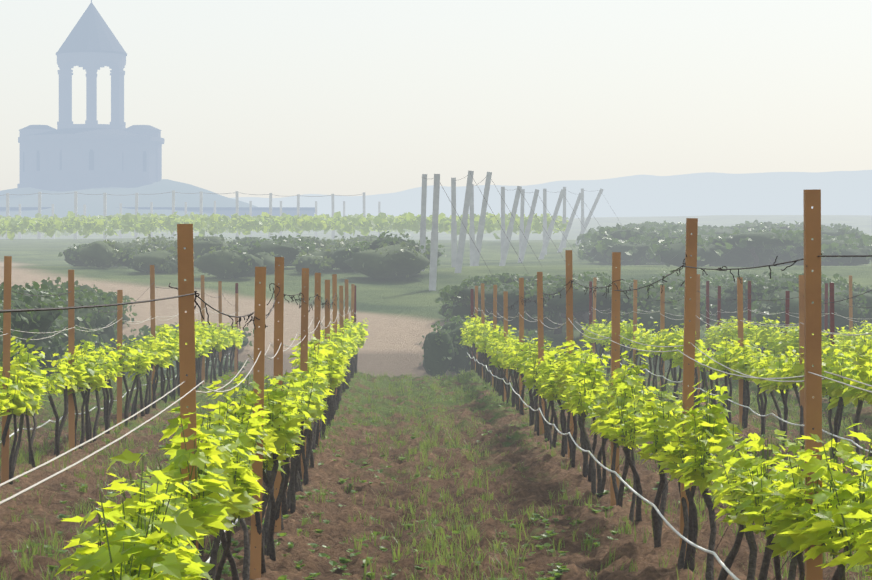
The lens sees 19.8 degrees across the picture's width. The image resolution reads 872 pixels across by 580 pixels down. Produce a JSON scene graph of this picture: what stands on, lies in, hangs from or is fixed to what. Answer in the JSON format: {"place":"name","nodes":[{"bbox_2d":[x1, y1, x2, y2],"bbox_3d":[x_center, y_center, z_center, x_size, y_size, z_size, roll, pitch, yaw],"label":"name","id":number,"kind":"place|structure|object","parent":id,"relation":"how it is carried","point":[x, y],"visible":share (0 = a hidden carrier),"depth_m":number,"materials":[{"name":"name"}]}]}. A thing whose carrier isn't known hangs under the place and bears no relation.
{"place":"outdoors","nodes":[
{"label":"outdoors","id":0,"kind":"place"},
{"bbox_2d":[0,179,256,217],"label":"hill","id":1,"kind":"structure","parent":0,"point":[62,202],"depth_m":422.97,"materials":[{"name":"plant"}]},
{"bbox_2d":[0,52,313,217],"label":"church stone","id":2,"kind":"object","parent":1,"relation":"on","point":[75,173],"visible":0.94,"depth_m":439.31,"materials":[{"name":"stone"}]},
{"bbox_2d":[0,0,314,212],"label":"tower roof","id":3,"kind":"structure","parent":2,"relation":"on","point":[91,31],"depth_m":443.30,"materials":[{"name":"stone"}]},
{"bbox_2d":[0,215,871,579],"bbox_3d":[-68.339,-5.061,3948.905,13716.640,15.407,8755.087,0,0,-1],"label":"ground","id":4,"kind":"structure","parent":0,"point":[402,315],"depth_m":26.80,"materials":[{"name":"soil"}]},
{"bbox_2d":[78,230,429,279],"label":"pale bush","id":5,"kind":"object","parent":4,"relation":"on","point":[400,263],"depth_m":89.82,"materials":[{"name":"green plant"}]},
{"bbox_2d":[0,211,568,239],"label":"vineyard foliage","id":6,"kind":"object","parent":4,"relation":"on","point":[70,223],"visible":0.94,"depth_m":149.87,"materials":[{"name":"green plant"}]},
{"bbox_2d":[6,170,602,290],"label":"concrete posts","id":7,"kind":"object","parent":4,"relation":"on","point":[457,258],"visible":0.65,"depth_m":109.04,"materials":[{"name":"grey concrete"}]},
{"bbox_2d":[0,175,621,274],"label":"pole wires","id":8,"kind":"object","parent":4,"relation":"on","point":[359,194],"visible":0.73,"depth_m":120.29,"materials":[{"name":"grey metal"}]},
{"bbox_2d":[10,235,774,364],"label":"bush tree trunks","id":9,"kind":"object","parent":4,"relation":"on","point":[579,317],"depth_m":72.08,"materials":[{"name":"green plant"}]},
{"bbox_2d":[1,189,852,579],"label":"wooden posts","id":10,"kind":"object","parent":4,"relation":"on","point":[809,311],"visible":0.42,"depth_m":14.43,"materials":[{"name":"brown wood"}]},
{"bbox_2d":[0,313,871,579],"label":"vine shoots","id":11,"kind":"object","parent":10,"relation":"attached to","point":[859,499],"visible":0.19,"depth_m":13.72,"materials":[{"name":"green plant"}]},
{"bbox_2d":[54,323,871,579],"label":"vine leaves","id":12,"kind":"object","parent":11,"relation":"attached to","point":[222,503],"visible":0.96,"depth_m":10.90,"materials":[{"name":"green plant"}]},
{"bbox_2d":[0,352,871,579],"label":"drip hose","id":13,"kind":"object","parent":10,"relation":"attached to","point":[730,573],"visible":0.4,"depth_m":21.34,"materials":[{"name":"white plastic"}]},
{"bbox_2d":[0,307,871,504],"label":"trellis wires","id":14,"kind":"object","parent":10,"relation":"attached to","point":[70,466],"visible":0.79,"depth_m":11.43,"materials":[{"name":"silver metal"}]},
{"bbox_2d":[0,253,871,579],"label":"trellis wire","id":15,"kind":"object","parent":10,"relation":"attached to","point":[196,293],"visible":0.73,"depth_m":13.53,"materials":[{"name":"black metal"}]},
{"bbox_2d":[0,314,871,415],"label":"vine leaves","id":16,"kind":"object","parent":4,"relation":"on","point":[29,397],"visible":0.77,"depth_m":29.91,"materials":[{"name":"green plant"}]},
{"bbox_2d":[0,220,871,377],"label":"bush","id":17,"kind":"object","parent":4,"relation":"on","point":[734,256],"depth_m":72.54,"materials":[{"name":"green plant"}]},
{"bbox_2d":[0,367,871,579],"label":"grass tufts","id":18,"kind":"object","parent":4,"relation":"on","point":[468,536],"visible":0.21,"depth_m":20.81,"materials":[{"name":"green plant"}]},
{"bbox_2d":[1,337,871,579],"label":"grapevine trunks","id":19,"kind":"object","parent":4,"relation":"on","point":[294,473],"visible":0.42,"depth_m":21.57,"materials":[{"name":"brown plant"}]},
{"bbox_2d":[8,373,866,579],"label":"weed leaves","id":20,"kind":"object","parent":4,"relation":"on","point":[556,574],"visible":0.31,"depth_m":17.21,"materials":[{"name":"green plant"}]},
{"bbox_2d":[235,281,834,371],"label":"vineyard posts","id":21,"kind":"object","parent":4,"relation":"on","point":[831,287],"visible":0.46,"depth_m":51.85,"materials":[{"name":"brown wood"}]},
{"bbox_2d":[0,0,871,197],"label":"sky","id":22,"kind":"structure","parent":0,"point":[282,98],"materials":[{"name":"white"}]},
{"bbox_2d":[232,170,871,218],"bbox_3d":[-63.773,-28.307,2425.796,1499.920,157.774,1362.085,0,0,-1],"label":"hill ridge","id":23,"kind":"structure","parent":0,"point":[766,193],"depth_m":2048.33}
]}

